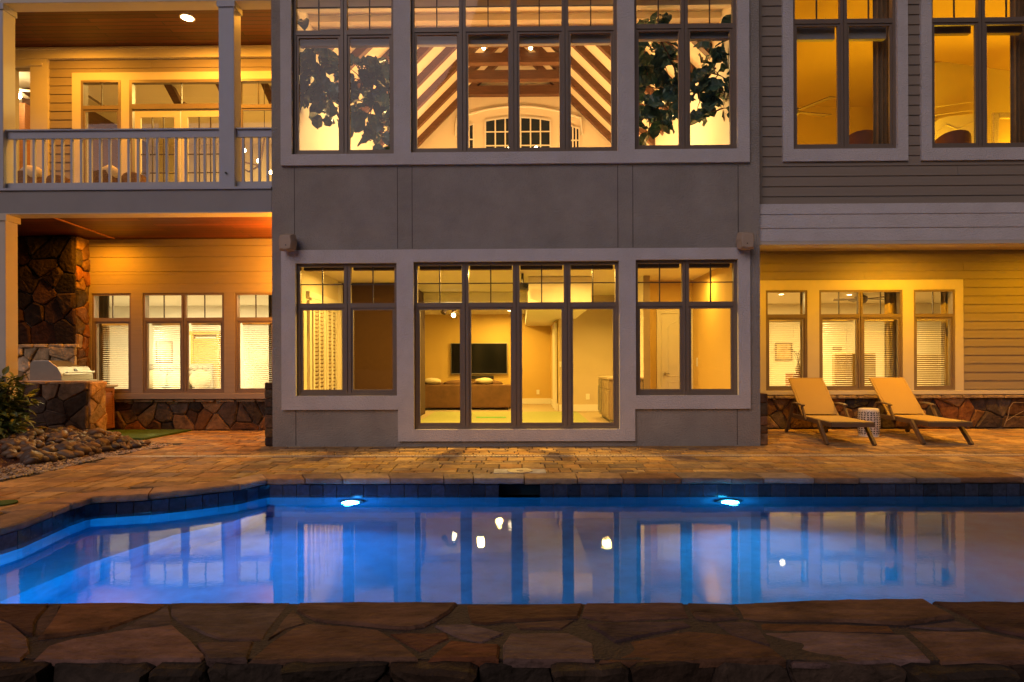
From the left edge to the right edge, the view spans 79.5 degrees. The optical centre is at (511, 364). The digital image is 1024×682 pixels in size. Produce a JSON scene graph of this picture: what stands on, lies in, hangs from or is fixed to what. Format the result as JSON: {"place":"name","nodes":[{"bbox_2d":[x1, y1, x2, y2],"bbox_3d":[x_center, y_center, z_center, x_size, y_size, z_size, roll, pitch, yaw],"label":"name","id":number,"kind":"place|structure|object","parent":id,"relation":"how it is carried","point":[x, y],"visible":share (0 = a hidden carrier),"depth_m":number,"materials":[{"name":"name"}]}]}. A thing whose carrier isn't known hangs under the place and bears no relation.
{"place":"outdoors","nodes":[
{"label":"outdoors","id":0,"kind":"place"},
{"bbox_2d":[149,364,212,388],"bbox_3d":[-8.870,0.622,15.320,2.034,1.246,2.420,0,0,1],"label":"bed","id":1,"kind":"object","parent":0,"point":[171,378],"visible":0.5,"depth_m":16.09,"materials":[{"name":"grey fabric"}]},
{"bbox_2d":[253,359,268,387],"bbox_3d":[-5.895,0.546,16.024,1.400,1.376,0.700,0,0,1],"label":"dresser","id":2,"kind":"object","parent":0,"point":[261,385],"visible":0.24,"depth_m":15.68,"materials":[{"name":"beige paint"}]},
{"bbox_2d":[0,429,1023,515],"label":"patio","id":3,"kind":"structure","parent":0,"point":[114,473],"depth_m":8.54,"materials":[{"name":"stone"}]},
{"bbox_2d":[0,500,17,505],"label":"valve lid","id":4,"kind":"object","parent":3,"relation":"on","point":[5,502],"visible":1,"depth_m":5.93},
{"bbox_2d":[18,236,90,380],"bbox_3d":[-9.928,-0.590,12.422,2.688,3.917,0.545,0,0,1],"label":"chimney breast","id":5,"kind":"object","parent":3,"relation":"on","point":[54,283],"visible":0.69,"depth_m":12.22,"materials":[{"name":"stone"}]},
{"bbox_2d":[0,439,119,473],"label":"planting bed","id":6,"kind":"object","parent":3,"relation":"on","point":[15,461],"visible":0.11,"depth_m":8.42,"materials":[{"name":"brown soil"}]},
{"bbox_2d":[0,366,47,439],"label":"leafy shrub","id":7,"kind":"object","parent":6,"relation":"on","point":[12,414],"visible":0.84,"depth_m":9.86,"materials":[{"name":"green plant"}]},
{"bbox_2d":[53,430,67,438],"bbox_3d":[-7.153,1.149,9.768,0.186,0.181,0.294,-17,14,-5],"label":"river stone","id":8,"kind":"object","parent":6,"relation":"on","point":[63,434],"visible":0.6,"depth_m":9.72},
{"bbox_2d":[75,446,92,454],"bbox_3d":[-6.311,1.274,9.074,0.184,0.142,0.186,0,0,11],"label":"river stone","id":9,"kind":"object","parent":6,"relation":"on","point":[86,450],"visible":0.69,"depth_m":9.02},
{"bbox_2d":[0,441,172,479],"bbox_3d":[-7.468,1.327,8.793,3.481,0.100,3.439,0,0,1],"label":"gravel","id":10,"kind":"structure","parent":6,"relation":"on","point":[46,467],"depth_m":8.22,"materials":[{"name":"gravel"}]},
{"bbox_2d":[22,457,38,464],"bbox_3d":[-6.412,1.286,8.206,0.186,0.117,0.127,0,0,-8],"label":"river stone","id":11,"kind":"object","parent":10,"relation":"on","point":[30,460],"visible":1,"depth_m":8.16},
{"bbox_2d":[19,450,43,463],"bbox_3d":[-6.496,1.264,8.314,0.281,0.218,0.256,1,10,-7],"label":"river stone","id":12,"kind":"object","parent":10,"relation":"on","point":[31,453],"visible":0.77,"depth_m":8.28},
{"bbox_2d":[54,443,73,450],"bbox_3d":[-6.511,1.240,8.935,0.249,0.179,0.207,11,0,-28],"label":"river stone","id":13,"kind":"object","parent":10,"relation":"on","point":[61,446],"visible":0.51,"depth_m":8.90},
{"bbox_2d":[57,450,74,458],"bbox_3d":[-6.388,1.296,8.820,0.290,0.148,0.169,12,-10,-16],"label":"river stone","id":14,"kind":"object","parent":10,"relation":"on","point":[66,453],"visible":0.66,"depth_m":8.76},
{"bbox_2d":[86,428,106,435],"bbox_3d":[-7.003,1.161,10.337,0.321,0.200,0.202,0,0,-7],"label":"river stone","id":15,"kind":"object","parent":6,"relation":"on","point":[96,430],"visible":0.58,"depth_m":10.28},
{"bbox_2d":[18,381,106,430],"bbox_3d":[-8.690,0.836,11.290,2.270,1.059,0.550,0,0,1],"label":"stone counter","id":16,"kind":"object","parent":3,"relation":"on","point":[80,405],"visible":0.71,"depth_m":11.07,"materials":[{"name":"stone"}]},
{"bbox_2d":[29,360,96,380],"bbox_3d":[-8.794,0.181,12.094,0.740,0.506,0.930,0,0,1],"label":"gas grill","id":17,"kind":"object","parent":16,"relation":"on","point":[46,370],"visible":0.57,"depth_m":11.68,"materials":[{"name":"metal"}]},
{"bbox_2d":[105,384,117,429],"bbox_3d":[-8.522,0.889,12.061,0.950,0.950,1.030,0,0,1],"label":"outdoor cabinet","id":18,"kind":"object","parent":3,"relation":"on","point":[110,404],"visible":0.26,"depth_m":12.42,"materials":[{"name":"brown wood"}]},
{"bbox_2d":[106,429,190,439],"bbox_3d":[-7.361,1.341,11.767,1.680,0.033,1.488,0,0,1],"label":"turf mat","id":19,"kind":"object","parent":3,"relation":"on","point":[140,434],"visible":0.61,"depth_m":11.94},
{"bbox_2d":[0,0,1023,446],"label":"house","id":20,"kind":"structure","parent":3,"relation":"on","point":[464,172],"depth_m":10.15,"materials":[{"name":"grey paint"}]},
{"bbox_2d":[18,165,41,182],"bbox_3d":[-9.010,-3.282,11.590,0.600,0.802,0.543,0,0,1],"label":"wicker chair","id":21,"kind":"object","parent":20,"relation":"on","point":[30,174],"visible":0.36,"depth_m":11.34,"materials":[{"name":"brown wicker"}]},
{"bbox_2d":[46,175,69,182],"bbox_3d":[-8.449,-3.191,11.605,0.500,0.616,0.500,0,0,1],"label":"wicker chair","id":22,"kind":"object","parent":20,"relation":"on","point":[57,179],"visible":0.07,"depth_m":11.37,"materials":[{"name":"brown wicker"}]},
{"bbox_2d":[81,80,120,182],"bbox_3d":[-8.407,-4.398,12.619,0.819,2.823,0.070,0,0,1],"label":"window","id":23,"kind":"structure","parent":20,"relation":"in","point":[115,108],"depth_m":12.60,"materials":[{"name":"beige wood"}]},
{"bbox_2d":[99,296,109,383],"bbox_3d":[-8.671,-0.146,13.057,0.277,2.780,0.090,0,0,1],"label":"curtain","id":24,"kind":"object","parent":20,"relation":"hanging from","point":[104,312],"visible":0.38,"depth_m":13.04,"materials":[{"name":"fabric"}]},
{"bbox_2d":[93,165,121,182],"bbox_3d":[-7.542,-3.291,11.569,0.620,0.810,0.548,0,0,1],"label":"wicker chair","id":25,"kind":"object","parent":20,"relation":"on","point":[105,174],"visible":0.26,"depth_m":11.32,"materials":[{"name":"brown wicker"}]},
{"bbox_2d":[92,293,130,392],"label":"window","id":26,"kind":"structure","parent":20,"relation":"in","point":[95,321],"depth_m":12.60,"materials":[{"name":"brown wood"}]},
{"bbox_2d":[102,324,127,388],"bbox_3d":[-8.182,-0.158,12.842,0.719,1.400,0.056,0,0,1],"label":"window blind","id":27,"kind":"object","parent":20,"relation":"attached to","point":[114,325],"depth_m":12.84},
{"bbox_2d":[122,172,145,181],"bbox_3d":[-7.034,-3.216,11.587,0.500,0.656,0.500,0,0,1],"label":"wicker chair","id":28,"kind":"object","parent":20,"relation":"on","point":[134,177],"visible":0.11,"depth_m":11.36,"materials":[{"name":"brown wicker"}]},
{"bbox_2d":[156,341,172,362],"bbox_3d":[-9.424,-0.322,16.692,0.463,0.592,0.030,0,0,1],"label":"framed picture","id":29,"kind":"object","parent":20,"relation":"attached to","point":[165,345],"visible":0.73,"depth_m":16.69},
{"bbox_2d":[152,323,179,388],"bbox_3d":[-7.115,-0.161,12.829,0.745,1.400,0.056,0,0,1],"label":"window blind","id":30,"kind":"object","parent":20,"relation":"attached to","point":[158,351],"depth_m":12.82,"materials":[{"name":"plastic"}]},
{"bbox_2d":[129,79,218,181],"bbox_3d":[-6.768,-4.379,12.588,2.102,2.873,0.152,0,0,1],"label":"door","id":31,"kind":"structure","parent":20,"relation":"in","point":[137,112],"depth_m":12.58,"materials":[{"name":"white metal"}]},
{"bbox_2d":[143,293,223,392],"bbox_3d":[-6.706,-0.434,12.606,1.670,2.041,0.070,0,0,1],"label":"window","id":32,"kind":"structure","parent":20,"relation":"in","point":[184,321],"depth_m":12.58,"materials":[{"name":"brown wood"}]},
{"bbox_2d":[179,13,195,21],"bbox_3d":[-6.071,-6.478,11.512,0.275,0.011,0.275,0,0,1],"label":"recessed downlight","id":33,"kind":"object","parent":20,"relation":"attached to","point":[186,17],"visible":1,"depth_m":11.50,"materials":[{"name":"white glass"}]},
{"bbox_2d":[189,331,220,387],"bbox_3d":[-8.277,0.176,16.628,0.824,2.134,0.110,0,0,1],"label":"bedroom door","id":34,"kind":"structure","parent":20,"relation":"in","point":[196,348],"depth_m":16.60,"materials":[{"name":"white wood"}]},
{"bbox_2d":[191,323,220,386],"bbox_3d":[-6.290,-0.164,12.818,0.745,1.400,0.056,0,0,1],"label":"window blind","id":35,"kind":"object","parent":20,"relation":"attached to","point":[203,355],"depth_m":12.82,"materials":[{"name":"plastic"}]},
{"bbox_2d":[235,293,271,392],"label":"window","id":36,"kind":"structure","parent":20,"relation":"in","point":[238,320],"depth_m":12.56,"materials":[{"name":"brown metal"}]},
{"bbox_2d":[241,79,270,180],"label":"window","id":37,"kind":"structure","parent":20,"relation":"in","point":[244,107],"depth_m":12.56,"materials":[{"name":"brown metal"}]},
{"bbox_2d":[243,323,271,383],"bbox_3d":[-5.231,-0.168,12.805,0.723,1.400,0.056,0,0,1],"label":"window blind","id":38,"kind":"object","parent":20,"relation":"attached to","point":[257,350],"depth_m":12.80,"materials":[{"name":"plastic"}]},
{"bbox_2d":[245,84,271,173],"bbox_3d":[-5.636,-5.423,13.636,0.663,2.446,0.098,0,0,1],"label":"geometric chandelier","id":39,"kind":"object","parent":20,"relation":"hanging from","point":[256,165],"visible":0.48,"depth_m":13.66,"materials":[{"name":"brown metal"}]},
{"bbox_2d":[268,295,271,380],"bbox_3d":[-5.033,-0.159,13.008,0.224,2.780,0.077,0,0,10],"label":"curtain","id":40,"kind":"object","parent":20,"relation":"hanging from","point":[270,315],"visible":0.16,"depth_m":13.03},
{"bbox_2d":[279,234,296,251],"bbox_3d":[-3.598,-1.953,9.910,0.258,0.302,0.270,0,0,1],"label":"outdoor speaker","id":41,"kind":"object","parent":20,"relation":"attached to","point":[287,242],"visible":1,"depth_m":9.79},
{"bbox_2d":[300,39,337,47],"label":"roller shade","id":42,"kind":"object","parent":20,"relation":"attached to","point":[318,43],"visible":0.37,"depth_m":10.18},
{"bbox_2d":[306,291,338,389],"bbox_3d":[-3.629,-0.044,11.936,0.080,2.540,1.820,0,0,1],"label":"curtain","id":43,"kind":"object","parent":20,"relation":"in","point":[322,326],"depth_m":11.74,"materials":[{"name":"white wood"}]},
{"bbox_2d":[304,268,343,270],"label":"roller shade","id":44,"kind":"object","parent":20,"relation":"attached to","point":[324,269],"visible":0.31,"depth_m":10.18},
{"bbox_2d":[293,0,393,153],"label":"window","id":45,"kind":"structure","parent":20,"relation":"in","point":[343,35],"depth_m":10.07,"materials":[{"name":"brown metal"}]},
{"bbox_2d":[298,18,389,149],"bbox_3d":[-2.918,-4.476,10.889,2.244,3.147,1.158,0,0,1],"label":"fiddle leaf fig","id":46,"kind":"object","parent":20,"relation":"on","point":[321,93],"visible":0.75,"depth_m":10.70,"materials":[{"name":"green plant"}]},
{"bbox_2d":[297,264,396,395],"bbox_3d":[-2.691,-0.564,10.099,1.648,2.156,0.070,0,0,1],"label":"window","id":47,"kind":"structure","parent":20,"relation":"in","point":[347,308],"depth_m":10.07,"materials":[{"name":"brown metal"}]},
{"bbox_2d":[350,38,388,47],"bbox_3d":[-2.336,-5.359,10.214,0.692,0.173,0.090,0,0,1],"label":"roller shade","id":48,"kind":"object","parent":20,"relation":"attached to","point":[371,43],"visible":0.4,"depth_m":10.17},
{"bbox_2d":[353,267,393,270],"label":"roller shade","id":49,"kind":"object","parent":20,"relation":"attached to","point":[375,269],"visible":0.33,"depth_m":10.17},
{"bbox_2d":[417,36,456,46],"bbox_3d":[-1.226,-5.363,10.201,0.697,0.173,0.090,0,0,1],"label":"roller shade","id":50,"kind":"object","parent":20,"relation":"attached to","point":[436,41],"visible":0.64,"depth_m":10.16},
{"bbox_2d":[420,266,461,270],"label":"roller shade","id":51,"kind":"object","parent":20,"relation":"attached to","point":[435,268],"visible":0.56,"depth_m":10.16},
{"bbox_2d":[425,380,510,409],"bbox_3d":[-1.448,0.816,16.819,2.883,0.805,1.000,0,0,1],"label":"sofa","id":52,"kind":"object","parent":20,"relation":"on","point":[494,394],"visible":0.56,"depth_m":16.32,"materials":[{"name":"brown fabric"}]},
{"bbox_2d":[425,378,440,384],"bbox_3d":[-2.158,0.456,16.527,0.512,0.192,0.284,0,0,1],"label":"cushion","id":53,"kind":"object","parent":52,"relation":"on","point":[433,381],"visible":0.94,"depth_m":16.43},
{"bbox_2d":[475,378,492,383],"bbox_3d":[-0.747,0.452,16.512,0.502,0.194,0.294,0,0,1],"label":"cushion","id":54,"kind":"object","parent":52,"relation":"on","point":[484,380],"visible":1,"depth_m":16.41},
{"bbox_2d":[451,343,507,373],"bbox_3d":[-1.000,-0.173,18.770,1.727,0.952,0.084,0,0,1],"label":"television","id":55,"kind":"object","parent":20,"relation":"attached to","point":[489,358],"visible":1,"depth_m":18.73,"materials":[{"name":"metal"}]},
{"bbox_2d":[468,35,507,46],"bbox_3d":[-0.389,-5.366,10.190,0.697,0.173,0.090,0,0,1],"label":"roller shade","id":56,"kind":"object","parent":20,"relation":"attached to","point":[487,41],"visible":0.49,"depth_m":10.15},
{"bbox_2d":[470,266,511,269],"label":"roller shade","id":57,"kind":"object","parent":20,"relation":"attached to","point":[492,267],"visible":0.56,"depth_m":10.15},
{"bbox_2d":[421,411,588,422],"bbox_3d":[-0.182,1.207,13.303,3.600,0.010,4.600,0,0,1],"label":"area rug","id":58,"kind":"object","parent":20,"relation":"on","point":[444,417],"visible":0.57,"depth_m":13.87,"materials":[{"name":"carpet"}]},
{"bbox_2d":[411,0,616,151],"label":"window","id":59,"kind":"structure","parent":20,"relation":"in","point":[564,31],"depth_m":10.04,"materials":[{"name":"brown metal"}]},
{"bbox_2d":[414,261,618,428],"bbox_3d":[0.072,-0.308,10.065,3.326,2.719,0.070,0,0,1],"label":"window","id":60,"kind":"structure","parent":20,"relation":"in","point":[516,307],"depth_m":10.04,"materials":[{"name":"brown metal"}]},
{"bbox_2d":[520,273,528,290],"bbox_3d":[0.193,-1.592,11.909,0.260,0.331,0.280,0,0,1],"label":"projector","id":61,"kind":"object","parent":20,"relation":"hanging from","point":[524,287],"visible":0.58,"depth_m":11.80,"materials":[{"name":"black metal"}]},
{"bbox_2d":[469,116,579,147],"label":"arched window","id":62,"kind":"structure","parent":20,"relation":"in","point":[534,131],"depth_m":18.75,"materials":[{"name":"white wood"}]},
{"bbox_2d":[519,35,558,45],"bbox_3d":[0.448,-5.369,10.180,0.697,0.173,0.090,0,0,1],"label":"roller shade","id":63,"kind":"object","parent":20,"relation":"attached to","point":[538,40],"visible":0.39,"depth_m":10.14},
{"bbox_2d":[520,265,561,269],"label":"roller shade","id":64,"kind":"object","parent":20,"relation":"attached to","point":[556,267],"visible":0.55,"depth_m":10.14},
{"bbox_2d":[552,323,556,409],"bbox_3d":[1.159,0.059,16.747,0.060,2.300,1.120,0,0,1],"label":"interior door","id":65,"kind":"structure","parent":20,"relation":"in","point":[554,327],"depth_m":16.25,"materials":[{"name":"white wood"}]},
{"bbox_2d":[571,34,610,45],"bbox_3d":[1.285,-5.372,10.170,0.697,0.173,0.090,0,0,1],"label":"roller shade","id":66,"kind":"object","parent":20,"relation":"attached to","point":[591,40],"visible":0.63,"depth_m":10.13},
{"bbox_2d":[571,265,612,269],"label":"roller shade","id":67,"kind":"object","parent":20,"relation":"attached to","point":[589,267],"visible":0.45,"depth_m":10.13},
{"bbox_2d":[598,376,643,421],"bbox_3d":[2.279,0.735,13.233,0.761,0.940,1.740,0,0,1],"label":"bar cabinet","id":68,"kind":"object","parent":20,"relation":"on","point":[605,396],"visible":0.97,"depth_m":12.81,"materials":[{"name":"brown wood"}]},
{"bbox_2d":[639,32,677,41],"bbox_3d":[2.390,-5.417,10.156,0.688,0.150,0.090,0,0,1],"label":"roller shade","id":69,"kind":"object","parent":20,"relation":"attached to","point":[660,37],"visible":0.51,"depth_m":10.11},
{"bbox_2d":[638,264,678,268],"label":"roller shade","id":70,"kind":"object","parent":20,"relation":"attached to","point":[644,266],"visible":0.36,"depth_m":10.11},
{"bbox_2d":[656,309,692,388],"bbox_3d":[3.506,0.020,13.013,0.877,2.361,0.087,0,0,1],"label":"interior door","id":71,"kind":"structure","parent":20,"relation":"in","point":[667,320],"depth_m":13.04,"materials":[{"name":"white wood"}]},
{"bbox_2d":[637,10,730,144],"bbox_3d":[3.071,-4.505,10.817,2.278,3.243,1.101,0,0,1],"label":"fiddle leaf fig","id":72,"kind":"object","parent":20,"relation":"on","point":[652,70],"visible":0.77,"depth_m":10.68,"materials":[{"name":"green plant"}]},
{"bbox_2d":[634,0,735,148],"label":"window","id":73,"kind":"structure","parent":20,"relation":"in","point":[683,29],"depth_m":10.01,"materials":[{"name":"brown metal"}]},
{"bbox_2d":[636,260,736,394],"bbox_3d":[2.823,-0.595,10.031,1.648,2.193,0.070,0,0,1],"label":"window","id":74,"kind":"structure","parent":20,"relation":"in","point":[684,307],"depth_m":10.00,"materials":[{"name":"brown metal"}]},
{"bbox_2d":[690,32,728,40],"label":"roller shade","id":75,"kind":"object","parent":20,"relation":"attached to","point":[709,36],"visible":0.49,"depth_m":10.10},
{"bbox_2d":[689,264,729,267],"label":"roller shade","id":76,"kind":"object","parent":20,"relation":"attached to","point":[708,265],"visible":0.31,"depth_m":10.10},
{"bbox_2d":[736,232,754,249],"bbox_3d":[3.712,-1.964,9.820,0.258,0.302,0.270,0,0,1],"label":"outdoor speaker","id":77,"kind":"object","parent":20,"relation":"attached to","point":[745,240],"visible":1,"depth_m":9.70},
{"bbox_2d":[775,343,791,360],"bbox_3d":[7.367,-0.340,16.686,0.457,0.481,0.030,0,0,1],"label":"framed picture","id":78,"kind":"object","parent":20,"relation":"attached to","point":[780,357],"visible":0.63,"depth_m":16.69},
{"bbox_2d":[769,320,799,383],"bbox_3d":[5.593,-0.222,12.772,0.740,1.410,0.056,0,0,1],"label":"window blind","id":79,"kind":"object","parent":20,"relation":"attached to","point":[770,346],"depth_m":12.76,"materials":[{"name":"plastic"}]},
{"bbox_2d":[766,290,806,390],"bbox_3d":[5.589,-0.486,12.567,0.840,2.039,0.070,0,0,1],"label":"window","id":80,"kind":"structure","parent":20,"relation":"in","point":[803,317],"depth_m":12.54,"materials":[{"name":"brown metal"}]},
{"bbox_2d":[800,293,802,377],"bbox_3d":[6.126,-0.199,12.871,0.190,2.780,0.077,0,0,11],"label":"curtain","id":81,"kind":"object","parent":20,"relation":"hanging from","point":[801,303],"visible":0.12,"depth_m":12.91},
{"bbox_2d":[797,28,834,41],"bbox_3d":[5.029,-5.538,10.304,0.707,0.245,0.090,0,0,1],"label":"roller shade","id":82,"kind":"object","parent":20,"relation":"attached to","point":[815,34],"visible":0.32,"depth_m":10.26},
{"bbox_2d":[797,96,834,116],"bbox_3d":[5.470,-5.737,11.970,1.542,1.898,1.497,0,0,1],"label":"ceiling fan","id":83,"kind":"object","parent":20,"relation":"hanging from","point":[815,103],"visible":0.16,"depth_m":11.83,"materials":[{"name":"wood"}]},
{"bbox_2d":[823,320,852,385],"bbox_3d":[6.678,-0.226,12.759,0.752,1.410,0.056,0,0,1],"label":"window blind","id":84,"kind":"object","parent":20,"relation":"attached to","point":[846,348],"depth_m":12.75,"materials":[{"name":"plastic"}]},
{"bbox_2d":[793,0,895,148],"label":"window","id":85,"kind":"structure","parent":20,"relation":"in","point":[842,24],"depth_m":10.12,"materials":[{"name":"brown metal"}]},
{"bbox_2d":[833,294,883,302],"bbox_3d":[8.279,-1.541,14.531,1.217,0.211,1.182,0,0,1],"label":"ceiling fan","id":86,"kind":"object","parent":20,"relation":"hanging from","point":[865,298],"visible":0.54,"depth_m":14.54,"materials":[{"name":"wood"}]},
{"bbox_2d":[819,290,902,389],"bbox_3d":[7.091,-0.492,12.549,1.685,2.039,0.070,0,0,1],"label":"window","id":87,"kind":"structure","parent":20,"relation":"in","point":[859,318],"depth_m":12.52,"materials":[{"name":"brown metal"}]},
{"bbox_2d":[849,130,872,143],"bbox_3d":[6.100,-3.507,10.916,0.720,1.042,0.700,0,0,1],"label":"armchair","id":88,"kind":"object","parent":20,"relation":"on","point":[862,137],"visible":0.07,"depth_m":10.58,"materials":[{"name":"orange leather"}]},
{"bbox_2d":[849,27,885,41],"bbox_3d":[5.876,-5.541,10.293,0.707,0.245,0.090,0,0,1],"label":"roller shade","id":89,"kind":"object","parent":20,"relation":"attached to","point":[867,33],"visible":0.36,"depth_m":10.25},
{"bbox_2d":[864,320,893,385],"bbox_3d":[7.511,-0.229,12.749,0.752,1.410,0.056,0,0,1],"label":"window blind","id":90,"kind":"object","parent":20,"relation":"hanging from","point":[874,350],"depth_m":12.74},
{"bbox_2d":[873,0,888,143],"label":"curtain","id":91,"kind":"object","parent":20,"relation":"hanging from","point":[880,85],"visible":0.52,"depth_m":10.47,"materials":[{"name":"fabric"}]},
{"bbox_2d":[884,292,896,376],"bbox_3d":[7.992,-0.206,12.854,0.419,2.780,0.093,0,0,1],"label":"curtain","id":92,"kind":"object","parent":20,"relation":"hanging from","point":[890,308],"visible":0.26,"depth_m":12.86,"materials":[{"name":"fabric"}]},
{"bbox_2d":[917,319,944,385],"bbox_3d":[8.575,-0.232,12.736,0.735,1.410,0.056,0,0,1],"label":"window blind","id":93,"kind":"object","parent":20,"relation":"attached to","point":[930,356],"depth_m":12.73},
{"bbox_2d":[914,289,954,389],"bbox_3d":[8.571,-0.497,12.530,0.835,2.039,0.070,0,0,1],"label":"window","id":94,"kind":"structure","parent":20,"relation":"in","point":[951,317],"depth_m":12.50,"materials":[{"name":"brown metal"}]},
{"bbox_2d":[941,292,947,384],"bbox_3d":[9.087,-0.210,12.839,0.268,2.780,0.090,0,0,1],"label":"curtain","id":95,"kind":"object","parent":20,"relation":"hanging from","point":[944,329],"visible":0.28,"depth_m":12.84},
{"bbox_2d":[934,26,970,35],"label":"roller shade","id":96,"kind":"object","parent":20,"relation":"attached to","point":[952,30],"visible":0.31,"depth_m":10.23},
{"bbox_2d":[935,130,971,142],"bbox_3d":[7.697,-3.506,10.896,0.720,1.029,0.700,0,0,1],"label":"armchair","id":97,"kind":"object","parent":20,"relation":"on","point":[959,136],"visible":0.12,"depth_m":10.57,"materials":[{"name":"orange leather"}]},
{"bbox_2d":[935,101,973,142],"bbox_3d":[9.490,-5.040,13.201,1.072,1.202,0.086,0,0,1],"label":"arched alcove","id":98,"kind":"object","parent":20,"relation":"attached to","point":[944,125],"visible":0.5,"depth_m":13.18,"materials":[{"name":"beige paint"}]},
{"bbox_2d":[932,0,1023,147],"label":"window","id":99,"kind":"structure","parent":20,"relation":"in","point":[980,23],"depth_m":10.10,"materials":[{"name":"brown metal"}]},
{"bbox_2d":[991,112,1009,142],"bbox_3d":[10.399,-4.522,12.773,0.866,1.400,0.060,0,0,1],"label":"doorway","id":100,"kind":"object","parent":20,"relation":"attached to","point":[1000,127],"visible":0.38,"depth_m":12.77,"materials":[{"name":"yellow"}]},
{"bbox_2d":[987,26,1021,35],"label":"roller shade","id":101,"kind":"object","parent":20,"relation":"attached to","point":[1002,30],"visible":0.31,"depth_m":10.22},
{"bbox_2d":[1010,0,1023,142],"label":"curtain","id":102,"kind":"object","parent":20,"relation":"hanging from","point":[1016,85],"visible":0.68,"depth_m":10.44,"materials":[{"name":"fabric"}]},
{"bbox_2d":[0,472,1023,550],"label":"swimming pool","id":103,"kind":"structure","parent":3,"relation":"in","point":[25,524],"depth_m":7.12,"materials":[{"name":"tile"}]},
{"bbox_2d":[0,494,1023,603],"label":"pool water","id":104,"kind":"structure","parent":103,"relation":"in","point":[572,549],"depth_m":4.99,"materials":[{"name":"liquid"}]},
{"bbox_2d":[493,468,545,473],"bbox_3d":[0.096,1.319,7.623,0.640,0.021,0.320,0,0,1],"label":"skimmer lid","id":105,"kind":"object","parent":3,"relation":"on","point":[518,470],"visible":1,"depth_m":7.58,"materials":[{"name":"beige plastic"}]},
{"bbox_2d":[102,454,1023,456],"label":"slot drain","id":106,"kind":"object","parent":3,"relation":"on","point":[575,455],"visible":1,"depth_m":8.92,"materials":[{"name":"plastic"}]},
{"bbox_2d":[784,378,876,445],"bbox_3d":[5.569,0.799,10.883,0.795,1.080,2.081,0,0,6],"label":"sun lounger","id":107,"kind":"object","parent":3,"relation":"on","point":[815,403],"visible":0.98,"depth_m":11.30,"materials":[{"name":"brown metal"}]},
{"bbox_2d":[857,408,880,436],"bbox_3d":[6.503,1.054,11.221,0.378,0.512,0.378,0,0,1],"label":"garden stool","id":108,"kind":"object","parent":3,"relation":"on","point":[870,414],"visible":0.83,"depth_m":11.07,"materials":[{"name":"white ceramic"}]},
{"bbox_2d":[869,377,973,444],"bbox_3d":[7.160,0.793,10.923,0.795,1.080,2.081,0,0,6],"label":"sun lounger","id":109,"kind":"object","parent":3,"relation":"on","point":[898,400],"visible":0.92,"depth_m":11.30,"materials":[{"name":"brown metal"}]},
{"bbox_2d":[832,353,875,385],"bbox_3d":[7.987,0.459,14.378,0.960,1.451,0.150,0,0,1],"label":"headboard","id":110,"kind":"object","parent":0,"point":[839,366],"visible":0.32,"depth_m":14.30,"materials":[{"name":"fabric"}]},
{"bbox_2d":[917,354,940,384],"bbox_3d":[9.823,0.470,14.730,0.750,1.415,0.500,0,0,1],"label":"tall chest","id":111,"kind":"object","parent":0,"point":[929,375],"visible":0.14,"depth_m":14.48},
{"bbox_3d":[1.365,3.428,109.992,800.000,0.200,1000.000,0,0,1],"label":"ground","id":112,"kind":"structure","parent":0,"visible":0},
{"bbox_2d":[0,599,1023,681],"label":"flagstone wall","id":113,"kind":"structure","parent":112,"relation":"on","point":[887,640],"depth_m":2.94,"materials":[{"name":"stone"}]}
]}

